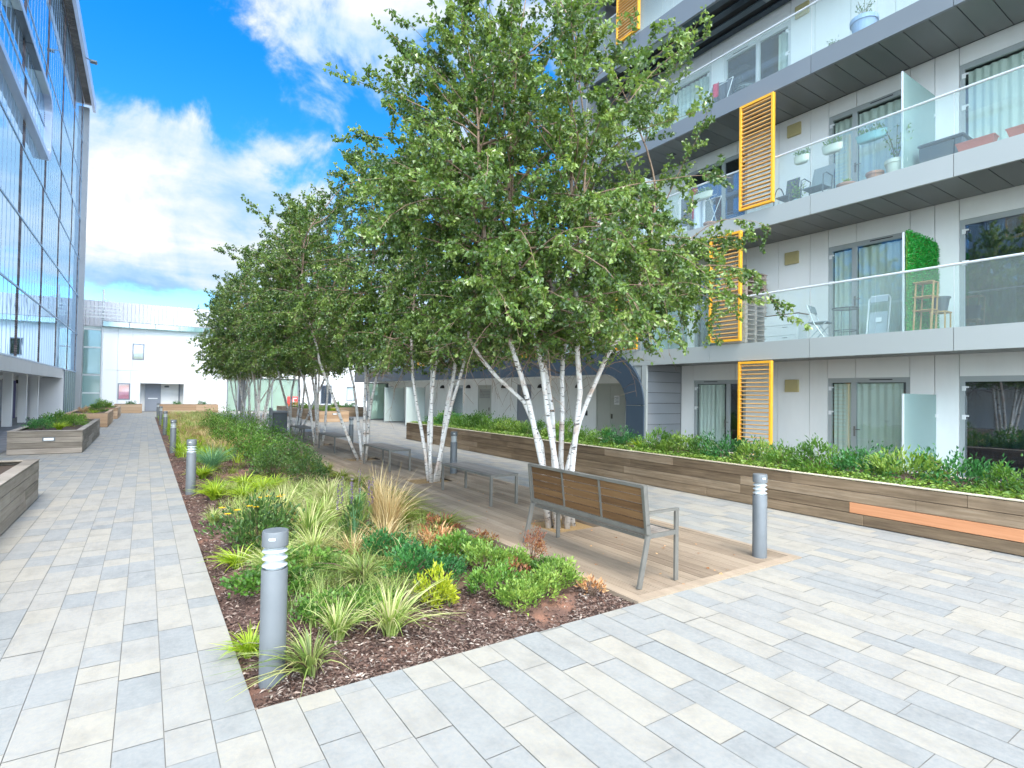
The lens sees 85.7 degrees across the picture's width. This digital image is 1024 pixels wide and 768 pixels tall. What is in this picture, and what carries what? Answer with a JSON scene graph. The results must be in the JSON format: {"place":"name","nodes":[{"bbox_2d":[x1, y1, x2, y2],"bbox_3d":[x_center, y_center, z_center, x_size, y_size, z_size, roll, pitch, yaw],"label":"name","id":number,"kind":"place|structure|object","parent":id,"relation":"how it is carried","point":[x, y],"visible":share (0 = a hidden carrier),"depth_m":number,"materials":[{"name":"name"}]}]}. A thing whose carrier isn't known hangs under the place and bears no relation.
{"place":"outdoors","nodes":[
{"label":"outdoors","id":0,"kind":"place"},
{"bbox_2d":[0,417,42,452],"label":"walkway","id":1,"kind":"structure","parent":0,"point":[3,437],"depth_m":21.99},
{"bbox_2d":[0,0,97,426],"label":"glass office building","id":2,"kind":"structure","parent":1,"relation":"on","point":[47,93],"depth_m":24.80,"materials":[{"name":"blue glass"}]},
{"bbox_2d":[77,0,574,322],"label":"sky","id":3,"kind":"structure","parent":0,"point":[201,105],"materials":[{"name":"blue"}]},
{"bbox_2d":[155,417,635,710],"bbox_3d":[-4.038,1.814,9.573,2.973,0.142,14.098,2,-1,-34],"label":"mulch","id":4,"kind":"object","parent":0,"point":[427,657],"visible":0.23,"depth_m":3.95,"materials":[{"name":"brown wood"}]},
{"bbox_2d":[185,439,196,494],"bbox_3d":[-5.276,1.369,9.077,0.146,0.911,0.146,2,-1,-34],"label":"bollard light","id":5,"kind":"object","parent":4,"relation":"on","point":[191,455],"visible":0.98,"depth_m":9.02,"materials":[{"name":"grey paint"}]},
{"bbox_2d":[158,412,245,464],"bbox_3d":[-13.874,1.768,23.145,2.021,0.330,26.541,2,-1,-34],"label":"lime ground cover","id":6,"kind":"object","parent":4,"relation":"on","point":[181,449],"visible":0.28,"depth_m":14.51,"materials":[{"name":"green plant"}]},
{"bbox_2d":[177,442,247,471],"bbox_3d":[-6.173,1.478,11.369,1.489,0.707,1.566,2,-1,-34],"label":"fescue","id":7,"kind":"object","parent":4,"relation":"on","point":[213,460],"visible":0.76,"depth_m":11.29,"materials":[{"name":"green plant"}]},
{"bbox_2d":[167,410,288,454],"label":"shrubs","id":8,"kind":"object","parent":4,"relation":"on","point":[200,433],"visible":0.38,"depth_m":17.80,"materials":[{"name":"green plant"}]},
{"bbox_2d":[203,543,259,572],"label":"lime grass","id":9,"kind":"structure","parent":4,"relation":"on","point":[233,561],"depth_m":5.23,"materials":[{"name":"green plant"}]},
{"bbox_2d":[206,621,286,659],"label":"lime grass","id":10,"kind":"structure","parent":4,"relation":"on","point":[244,648],"depth_m":3.54,"materials":[{"name":"green plant"}]},
{"bbox_2d":[222,413,270,459],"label":"rose bush","id":11,"kind":"object","parent":4,"relation":"on","point":[243,437],"visible":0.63,"depth_m":13.36,"materials":[{"name":"green plant"}]},
{"bbox_2d":[193,488,304,553],"bbox_3d":[-2.645,1.423,5.849,1.035,0.699,1.072,1,-1,18],"label":"coneflower","id":12,"kind":"object","parent":4,"relation":"on","point":[269,519],"visible":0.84,"depth_m":5.72,"materials":[{"name":"green plant"}]},
{"bbox_2d":[238,423,289,467],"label":"rose bush","id":13,"kind":"object","parent":4,"relation":"on","point":[259,447],"visible":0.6,"depth_m":11.99,"materials":[{"name":"green plant"}]},
{"bbox_2d":[212,560,319,598],"bbox_3d":[-1.998,1.629,4.608,0.820,0.250,0.803,1,-1,14],"label":"geranium","id":14,"kind":"object","parent":4,"relation":"on","point":[254,579],"visible":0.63,"depth_m":4.48,"materials":[{"name":"green plant"}]},
{"bbox_2d":[244,438,298,476],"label":"rose bush","id":15,"kind":"object","parent":4,"relation":"on","point":[274,461],"visible":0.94,"depth_m":10.72,"materials":[{"name":"green plant"}]},
{"bbox_2d":[258,527,288,688],"bbox_3d":[-1.402,1.316,3.247,0.146,0.911,0.146,2,-1,-34],"label":"bollard light","id":16,"kind":"object","parent":4,"relation":"on","point":[273,600],"visible":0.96,"depth_m":3.19,"materials":[{"name":"grey paint"}]},
{"bbox_2d":[206,616,353,701],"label":"arching grass","id":17,"kind":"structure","parent":4,"relation":"on","point":[307,660],"depth_m":3.24,"materials":[{"name":"green plant"}]},
{"bbox_2d":[247,542,354,578],"bbox_3d":[-1.938,1.642,5.121,0.981,0.305,1.002,1,-1,-19],"label":"geranium","id":18,"kind":"object","parent":4,"relation":"on","point":[306,552],"visible":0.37,"depth_m":5.08,"materials":[{"name":"green plant"}]},
{"bbox_2d":[284,451,332,484],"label":"rose bush","id":19,"kind":"object","parent":4,"relation":"on","point":[321,469],"visible":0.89,"depth_m":10.00,"materials":[{"name":"green plant"}]},
{"bbox_2d":[277,490,358,540],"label":"arching grass","id":20,"kind":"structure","parent":4,"relation":"on","point":[307,519],"depth_m":6.12,"materials":[{"name":"green plant"}]},
{"bbox_2d":[289,517,353,558],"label":"arching grass","id":21,"kind":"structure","parent":4,"relation":"on","point":[312,541],"depth_m":5.60,"materials":[{"name":"green plant"}]},
{"bbox_2d":[282,486,366,522],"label":"arching grass","id":22,"kind":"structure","parent":4,"relation":"on","point":[332,503],"depth_m":7.03,"materials":[{"name":"green plant"}]},
{"bbox_2d":[205,472,471,579],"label":"pale tufts","id":23,"kind":"object","parent":4,"relation":"on","point":[299,487],"visible":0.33,"depth_m":7.43,"materials":[{"name":"plant"}]},
{"bbox_2d":[288,583,393,626],"bbox_3d":[-1.308,1.669,4.152,0.753,0.229,0.737,1,-1,6],"label":"geranium","id":24,"kind":"object","parent":4,"relation":"on","point":[314,603],"visible":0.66,"depth_m":4.16,"materials":[{"name":"green plant"}]},
{"bbox_2d":[196,461,496,596],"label":"tufts","id":25,"kind":"object","parent":4,"relation":"on","point":[234,470],"visible":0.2,"depth_m":8.57,"materials":[{"name":"green plant"}]},
{"bbox_2d":[298,543,395,591],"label":"arching grass","id":26,"kind":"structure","parent":4,"relation":"on","point":[358,570],"depth_m":4.75,"materials":[{"name":"green plant"}]},
{"bbox_2d":[305,587,389,640],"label":"arching grass","id":27,"kind":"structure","parent":4,"relation":"on","point":[336,621],"depth_m":3.76,"materials":[{"name":"green plant"}]},
{"bbox_2d":[238,522,468,629],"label":"striped tufts","id":28,"kind":"object","parent":4,"relation":"on","point":[318,587],"visible":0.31,"depth_m":4.60,"materials":[{"name":"green plant"}]},
{"bbox_2d":[336,468,382,541],"bbox_3d":[-1.701,1.378,6.195,0.522,0.820,0.484,1,-1,-17],"label":"salvia","id":29,"kind":"object","parent":4,"relation":"on","point":[353,513],"visible":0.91,"depth_m":6.12,"materials":[{"name":"green plant"}]},
{"bbox_2d":[359,460,406,524],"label":"straw grass","id":30,"kind":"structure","parent":4,"relation":"on","point":[374,507],"depth_m":6.98,"materials":[{"name":"beige plant"}]},
{"bbox_2d":[359,525,418,561],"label":"leafy shrub","id":31,"kind":"object","parent":4,"relation":"on","point":[386,538],"visible":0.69,"depth_m":5.41,"materials":[{"name":"green plant"}]},
{"bbox_2d":[370,464,432,532],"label":"straw grass","id":32,"kind":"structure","parent":4,"relation":"on","point":[389,509],"depth_m":6.17,"materials":[{"name":"beige plant"}]},
{"bbox_2d":[355,570,463,637],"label":"arching grass","id":33,"kind":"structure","parent":4,"relation":"on","point":[392,621],"depth_m":3.81,"materials":[{"name":"green plant"}]},
{"bbox_2d":[373,533,450,581],"bbox_3d":[-0.883,1.576,4.916,0.615,0.424,0.670,0,-1,42],"label":"leafy shrub","id":34,"kind":"object","parent":4,"relation":"on","point":[425,554],"visible":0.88,"depth_m":4.84,"materials":[{"name":"green plant"}]},
{"bbox_2d":[409,559,460,609],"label":"golden shrub","id":35,"kind":"object","parent":4,"relation":"on","point":[449,587],"visible":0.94,"depth_m":4.27,"materials":[{"name":"yellow plant"}]},
{"bbox_2d":[425,552,467,582],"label":"leafy shrub","id":36,"kind":"object","parent":4,"relation":"on","point":[456,566],"visible":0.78,"depth_m":4.86,"materials":[{"name":"green plant"}]},
{"bbox_2d":[428,529,483,560],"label":"leafy shrub","id":37,"kind":"object","parent":4,"relation":"on","point":[447,541],"visible":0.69,"depth_m":5.35,"materials":[{"name":"green plant"}]},
{"bbox_2d":[458,539,524,576],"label":"leafy shrub","id":38,"kind":"object","parent":4,"relation":"on","point":[484,550],"visible":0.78,"depth_m":5.11,"materials":[{"name":"green plant"}]},
{"bbox_2d":[463,558,522,603],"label":"leafy shrub","id":39,"kind":"object","parent":4,"relation":"on","point":[477,576],"visible":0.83,"depth_m":4.52,"materials":[{"name":"green plant"}]},
{"bbox_2d":[491,574,548,615],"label":"leafy shrub","id":40,"kind":"object","parent":4,"relation":"on","point":[517,594],"visible":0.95,"depth_m":4.27,"materials":[{"name":"green plant"}]},
{"bbox_2d":[502,563,566,600],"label":"leafy shrub","id":41,"kind":"object","parent":4,"relation":"on","point":[546,580],"visible":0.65,"depth_m":4.55,"materials":[{"name":"green plant"}]},
{"bbox_2d":[531,552,586,589],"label":"leafy shrub","id":42,"kind":"object","parent":4,"relation":"on","point":[567,568],"visible":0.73,"depth_m":4.75,"materials":[{"name":"green plant"}]},
{"bbox_2d":[328,444,592,572],"bbox_3d":[-3.737,1.981,13.966,2.472,0.036,20.970,2,-1,-34],"label":"deck base","id":43,"kind":"object","parent":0,"point":[444,479],"depth_m":11.26,"materials":[{"name":"wood"}]},
{"bbox_2d":[346,458,375,460],"bbox_3d":[-3.812,1.953,14.079,0.700,0.022,0.700,2,-1,-34],"label":"tree pit","id":44,"kind":"object","parent":43,"relation":"on","point":[360,460],"visible":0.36,"depth_m":14.18,"materials":[{"name":"brown gravel"}]},
{"bbox_2d":[240,138,434,460],"bbox_3d":[-3.999,-2.207,14.170,5.390,8.331,5.494,1,-1,-22],"label":"birch tree","id":45,"kind":"object","parent":44,"relation":"on","point":[344,299],"visible":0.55,"depth_m":13.20,"materials":[{"name":"green plant"}]},
{"bbox_2d":[406,478,447,483],"bbox_3d":[-1.603,1.924,10.828,0.700,0.022,0.700,2,-1,-34],"label":"tree pit","id":46,"kind":"object","parent":43,"relation":"on","point":[420,481],"visible":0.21,"depth_m":10.82,"materials":[{"name":"brown gravel"}]},
{"bbox_2d":[332,60,572,482],"bbox_3d":[-1.264,-2.155,11.177,4.362,8.180,5.667,2,-1,-38],"label":"birch tree","id":47,"kind":"object","parent":46,"relation":"on","point":[398,353],"visible":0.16,"depth_m":10.79,"materials":[{"name":"green plant"}]},
{"bbox_2d":[267,431,801,603],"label":"timber deck","id":48,"kind":"structure","parent":43,"relation":"on","point":[504,517],"depth_m":6.56,"materials":[{"name":"brown wood"}]},
{"bbox_2d":[363,443,410,471],"bbox_3d":[-2.869,1.654,12.583,0.500,0.469,1.660,2,-1,-34],"label":"backless bench","id":49,"kind":"object","parent":48,"relation":"on","point":[383,447],"visible":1,"depth_m":12.28,"materials":[{"name":"metal"}]},
{"bbox_2d":[441,462,517,506],"bbox_3d":[-0.573,1.623,9.127,0.500,0.469,1.660,2,-1,-34],"label":"backless bench","id":50,"kind":"object","parent":48,"relation":"on","point":[491,473],"visible":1,"depth_m":8.84,"materials":[{"name":"metal"}]},
{"bbox_2d":[523,463,678,589],"bbox_3d":[0.837,1.363,5.713,0.527,0.908,1.780,2,-1,-34],"label":"park bench","id":51,"kind":"object","parent":48,"relation":"on","point":[557,495],"visible":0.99,"depth_m":5.38,"materials":[{"name":"wood"}]},
{"bbox_2d":[752,473,767,558],"bbox_3d":[2.657,1.421,5.919,0.146,0.911,0.146,2,-1,-34],"label":"bollard light","id":52,"kind":"object","parent":48,"relation":"on","point":[759,522],"visible":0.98,"depth_m":5.86,"materials":[{"name":"grey paint"}]},
{"bbox_2d":[531,519,592,532],"bbox_3d":[0.654,1.891,7.286,0.700,0.022,0.700,2,-1,-34],"label":"tree pit","id":53,"kind":"object","parent":43,"relation":"on","point":[578,526],"visible":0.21,"depth_m":7.26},
{"bbox_2d":[323,0,812,528],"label":"birch tree","id":54,"kind":"object","parent":53,"relation":"on","point":[511,270],"visible":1,"depth_m":6.10,"materials":[{"name":"green plant"}]},
{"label":"tree pit","id":55,"kind":"structure","parent":43,"relation":"on","visible":0},
{"bbox_2d":[222,186,384,445],"bbox_3d":[-6.516,-2.270,17.837,4.536,8.507,5.894,1,-1,16],"label":"birch tree","id":56,"kind":"object","parent":55,"relation":"on","point":[319,242],"visible":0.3,"depth_m":16.83,"materials":[{"name":"green plant"}]},
{"bbox_2d":[0,411,1023,767],"bbox_3d":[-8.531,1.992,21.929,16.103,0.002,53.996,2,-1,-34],"label":"paving","id":57,"kind":"structure","parent":0,"point":[286,731],"depth_m":3.48,"materials":[{"name":"stone"}]},
{"bbox_2d":[0,459,39,534],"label":"timber planter","id":58,"kind":"object","parent":57,"relation":"on","point":[19,480],"visible":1,"depth_m":7.23,"materials":[{"name":"wood"}]},
{"bbox_2d":[6,419,99,454],"bbox_3d":[-13.734,1.513,16.850,1.496,0.600,6.724,2,-1,-34],"label":"timber planter","id":59,"kind":"object","parent":57,"relation":"on","point":[65,439],"visible":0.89,"depth_m":14.19,"materials":[{"name":"wood"}]},
{"bbox_2d":[159,404,217,412],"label":"timber planter","id":60,"kind":"object","parent":57,"relation":"on","point":[184,407],"visible":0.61,"depth_m":40.29,"materials":[{"name":"wood"}]},
{"bbox_2d":[74,289,366,410],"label":"white building","id":61,"kind":"structure","parent":57,"relation":"on","point":[142,354],"depth_m":42.33,"materials":[{"name":"paint"}]},
{"bbox_2d":[145,384,160,410],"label":"door","id":62,"kind":"structure","parent":61,"relation":"in","point":[152,391],"depth_m":42.48,"materials":[{"name":"grey metal"}]},
{"bbox_2d":[187,277,272,416],"bbox_3d":[-17.157,-2.420,35.400,6.347,9.161,4.886,1,-1,6],"label":"birch tree","id":63,"kind":"object","parent":57,"relation":"on","point":[216,373],"visible":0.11,"depth_m":34.80,"materials":[{"name":"green plant"}]},
{"bbox_2d":[186,274,288,420],"bbox_3d":[-14.870,-2.353,31.681,5.916,8.972,5.805,1,-1,-15],"label":"birch tree","id":64,"kind":"object","parent":57,"relation":"on","point":[210,360],"visible":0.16,"depth_m":30.46,"materials":[{"name":"green plant"}]},
{"bbox_2d":[194,243,311,424],"bbox_3d":[-12.304,-2.495,27.608,6.347,9.161,4.886,2,-2,-43],"label":"birch tree","id":65,"kind":"object","parent":57,"relation":"on","point":[231,359],"visible":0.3,"depth_m":26.42,"materials":[{"name":"green plant"}]},
{"bbox_2d":[276,406,348,421],"bbox_3d":[-13.346,1.882,36.136,1.676,0.620,12.024,2,-1,-34],"label":"timber planter","id":66,"kind":"object","parent":57,"relation":"on","point":[332,416],"visible":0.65,"depth_m":31.55,"materials":[{"name":"wood"}]},
{"bbox_2d":[384,387,403,421],"bbox_3d":[-6.870,1.190,32.165,1.200,2.050,0.040,2,-1,-34],"label":"glass screen","id":67,"kind":"object","parent":57,"relation":"on","point":[396,413],"visible":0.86,"depth_m":32.16,"materials":[{"name":"clear glass"}]},
{"bbox_2d":[405,387,424,425],"bbox_3d":[-5.086,1.157,29.029,1.100,2.050,0.040,2,-1,-34],"label":"glass screen","id":68,"kind":"object","parent":57,"relation":"on","point":[410,412],"visible":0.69,"depth_m":28.96,"materials":[{"name":"glass"}]},
{"bbox_2d":[354,0,1023,482],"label":"apartment building","id":69,"kind":"structure","parent":57,"relation":"on","point":[930,70],"depth_m":12.28,"materials":[{"name":"white concrete"}]},
{"bbox_2d":[367,383,388,419],"bbox_3d":[-8.438,1.089,34.666,1.350,2.300,0.100,2,-1,-34],"label":"glass door","id":70,"kind":"structure","parent":69,"relation":"attached to","point":[377,412],"depth_m":34.64,"materials":[{"name":"glass"}]},
{"bbox_2d":[596,383,625,439],"bbox_3d":[3.329,1.047,18.653,0.090,2.130,1.400,2,-1,-34],"label":"door","id":71,"kind":"structure","parent":69,"relation":"in","point":[610,410],"depth_m":18.66,"materials":[{"name":"metal"}]},
{"bbox_2d":[673,187,721,231],"bbox_3d":[4.994,-4.650,14.828,0.752,1.605,1.119,2,-1,-34],"label":"clothes airer","id":72,"kind":"object","parent":69,"relation":"on","point":[698,214],"visible":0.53,"depth_m":14.44,"materials":[{"name":"white plastic"}]},
{"bbox_2d":[642,59,764,178],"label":"window","id":73,"kind":"structure","parent":69,"relation":"in","point":[686,95],"depth_m":16.27,"materials":[{"name":"clear glass"}]},
{"bbox_2d":[694,380,745,452],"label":"window","id":74,"kind":"structure","parent":69,"relation":"in","point":[715,401],"depth_m":15.56,"materials":[{"name":"clear glass"}]},
{"bbox_2d":[695,265,746,346],"bbox_3d":[5.784,-1.972,15.244,0.164,2.330,1.640,2,-1,-34],"label":"window","id":75,"kind":"structure","parent":69,"relation":"in","point":[704,332],"depth_m":15.73,"materials":[{"name":"clear glass"}]},
{"bbox_2d":[687,150,795,258],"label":"window","id":76,"kind":"structure","parent":69,"relation":"in","point":[728,207],"depth_m":15.17,"materials":[{"name":"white glass"}]},
{"bbox_2d":[721,271,767,344],"bbox_3d":[5.718,-1.779,13.614,0.899,1.830,0.680,2,-1,-34],"label":"board stack","id":77,"kind":"object","parent":69,"relation":"on","point":[753,323],"visible":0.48,"depth_m":13.38,"materials":[{"name":"wood"}]},
{"bbox_2d":[724,20,845,144],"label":"window","id":78,"kind":"structure","parent":69,"relation":"in","point":[770,53],"depth_m":14.85,"materials":[{"name":"clear glass"}]},
{"bbox_2d":[764,312,808,341],"bbox_3d":[6.502,-1.258,13.428,0.455,0.805,1.190,2,-1,-34],"label":"chest of drawers","id":79,"kind":"object","parent":69,"relation":"on","point":[776,328],"visible":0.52,"depth_m":13.10,"materials":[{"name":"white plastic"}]},
{"bbox_2d":[800,163,835,197],"bbox_3d":[6.654,-4.336,11.996,0.574,0.923,0.496,2,-1,-34],"label":"armchair","id":80,"kind":"object","parent":69,"relation":"on","point":[822,179],"visible":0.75,"depth_m":12.03,"materials":[{"name":"grey plastic"}]},
{"bbox_2d":[850,0,878,33],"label":"plant pot","id":81,"kind":"object","parent":69,"relation":"on","point":[862,20],"visible":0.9,"depth_m":10.91,"materials":[{"name":"white ceramic"}]},
{"bbox_2d":[828,377,909,470],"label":"window","id":82,"kind":"structure","parent":69,"relation":"in","point":[861,411],"depth_m":12.19,"materials":[{"name":"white glass"}]},
{"bbox_2d":[828,231,909,336],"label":"window","id":83,"kind":"structure","parent":69,"relation":"in","point":[880,255],"depth_m":12.27,"materials":[{"name":"grey glass"}]},
{"bbox_2d":[855,123,887,144],"bbox_3d":[6.997,-4.895,10.757,0.261,0.319,0.580,2,-1,-34],"label":"window box","id":84,"kind":"object","parent":69,"relation":"attached to","point":[866,136],"visible":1,"depth_m":10.71,"materials":[{"name":"teal plastic"}]},
{"bbox_2d":[866,294,891,333],"bbox_3d":[7.173,-1.321,10.806,0.166,0.856,0.408,2,-1,-34],"label":"folded chair","id":85,"kind":"object","parent":69,"relation":"on","point":[878,321],"visible":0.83,"depth_m":10.79,"materials":[{"name":"white plastic"}]},
{"bbox_2d":[829,90,954,228],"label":"window","id":86,"kind":"structure","parent":69,"relation":"in","point":[853,161],"depth_m":12.34,"materials":[{"name":"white glass"}]},
{"bbox_2d":[881,123,912,172],"bbox_3d":[7.328,-4.398,10.521,0.500,0.997,0.515,0,-1,42],"label":"plant pot","id":87,"kind":"object","parent":69,"relation":"on","point":[892,164],"visible":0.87,"depth_m":10.46,"materials":[{"name":"white ceramic"}]},
{"bbox_2d":[904,229,939,330],"bbox_3d":[7.865,-1.865,10.581,1.501,2.026,0.121,2,-1,-34],"label":"artificial hedge screen","id":88,"kind":"object","parent":69,"relation":"on","point":[922,252],"visible":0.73,"depth_m":10.46,"materials":[{"name":"green plant"}]},
{"bbox_2d":[912,280,938,329],"bbox_3d":[7.652,-1.391,10.197,0.321,0.985,0.336,2,-1,-34],"label":"plant stand","id":89,"kind":"object","parent":69,"relation":"on","point":[922,297],"visible":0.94,"depth_m":10.17,"materials":[{"name":"brown wood"}]},
{"bbox_2d":[917,132,972,162],"bbox_3d":[8.222,-4.179,10.353,0.990,0.580,0.720,2,-1,-34],"label":"storage box","id":90,"kind":"object","parent":69,"relation":"on","point":[939,148],"visible":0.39,"depth_m":10.08,"materials":[{"name":"plastic"}]},
{"bbox_2d":[958,41,1023,199],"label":"window","id":91,"kind":"structure","parent":69,"relation":"in","point":[996,105],"depth_m":10.45,"materials":[{"name":"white glass"}]},
{"bbox_2d":[960,375,1023,482],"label":"window","id":92,"kind":"structure","parent":69,"relation":"in","point":[991,407],"depth_m":10.27,"materials":[{"name":"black glass"}]},
{"bbox_2d":[960,207,1023,326],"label":"window","id":93,"kind":"structure","parent":69,"relation":"in","point":[991,291],"depth_m":10.33,"materials":[{"name":"grey glass"}]},
{"bbox_2d":[406,422,1023,555],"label":"timber planter","id":94,"kind":"object","parent":57,"relation":"on","point":[982,522],"visible":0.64,"depth_m":8.02,"materials":[{"name":"wood"}]},
{"bbox_2d":[598,424,639,446],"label":"hedge shrub","id":95,"kind":"object","parent":94,"relation":"in","point":[616,439],"visible":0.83,"depth_m":12.27,"materials":[{"name":"green plant"}]},
{"bbox_2d":[627,424,675,452],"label":"hedge shrub","id":96,"kind":"object","parent":94,"relation":"in","point":[662,437],"visible":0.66,"depth_m":11.38,"materials":[{"name":"green plant"}]},
{"bbox_2d":[652,430,702,454],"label":"hedge shrub","id":97,"kind":"object","parent":94,"relation":"in","point":[678,439],"visible":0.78,"depth_m":10.80,"materials":[{"name":"green plant"}]},
{"bbox_2d":[410,421,1023,500],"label":"ivy","id":98,"kind":"object","parent":94,"relation":"in","point":[1006,494],"visible":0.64,"depth_m":8.45,"materials":[{"name":"green plant"}]},
{"bbox_2d":[696,429,760,461],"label":"hedge shrub","id":99,"kind":"object","parent":94,"relation":"in","point":[719,446],"visible":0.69,"depth_m":9.96,"materials":[{"name":"green plant"}]},
{"bbox_2d":[726,435,785,463],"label":"hedge shrub","id":100,"kind":"object","parent":94,"relation":"in","point":[751,448],"visible":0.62,"depth_m":9.49,"materials":[{"name":"green plant"}]},
{"bbox_2d":[752,438,814,466],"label":"hedge shrub","id":101,"kind":"object","parent":94,"relation":"in","point":[788,452],"visible":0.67,"depth_m":9.08,"materials":[{"name":"green plant"}]},
{"bbox_2d":[782,433,859,473],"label":"hedge shrub","id":102,"kind":"object","parent":94,"relation":"in","point":[810,447],"visible":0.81,"depth_m":8.46,"materials":[{"name":"green plant"}]},
{"bbox_2d":[815,440,904,477],"bbox_3d":[5.149,1.135,8.222,1.165,0.634,1.131,0,-1,20],"label":"hedge shrub","id":103,"kind":"object","parent":94,"relation":"in","point":[848,462],"visible":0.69,"depth_m":8.07,"materials":[{"name":"green plant"}]},
{"bbox_2d":[852,444,965,485],"bbox_3d":[5.441,1.136,7.661,1.106,0.627,1.250,2,-1,-35],"label":"hedge shrub","id":104,"kind":"object","parent":94,"relation":"in","point":[878,462],"visible":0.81,"depth_m":7.63,"materials":[{"name":"green plant"}]},
{"bbox_2d":[905,443,1022,489],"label":"hedge shrub","id":105,"kind":"object","parent":94,"relation":"in","point":[976,472],"visible":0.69,"depth_m":7.17,"materials":[{"name":"green plant"}]},
{"bbox_2d":[962,460,1023,494],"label":"hedge shrub","id":106,"kind":"object","parent":94,"relation":"in","point":[998,471],"visible":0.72,"depth_m":6.79,"materials":[{"name":"green plant"}]},
{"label":"tree pit","id":107,"kind":"structure","parent":0,"visible":0},
{"bbox_2d":[211,207,384,436],"bbox_3d":[-7.876,-2.457,20.712,5.805,8.972,5.916,1,-1,14],"label":"birch tree","id":108,"kind":"object","parent":107,"relation":"on","point":[234,257],"visible":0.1,"depth_m":20.46,"materials":[{"name":"green plant"}]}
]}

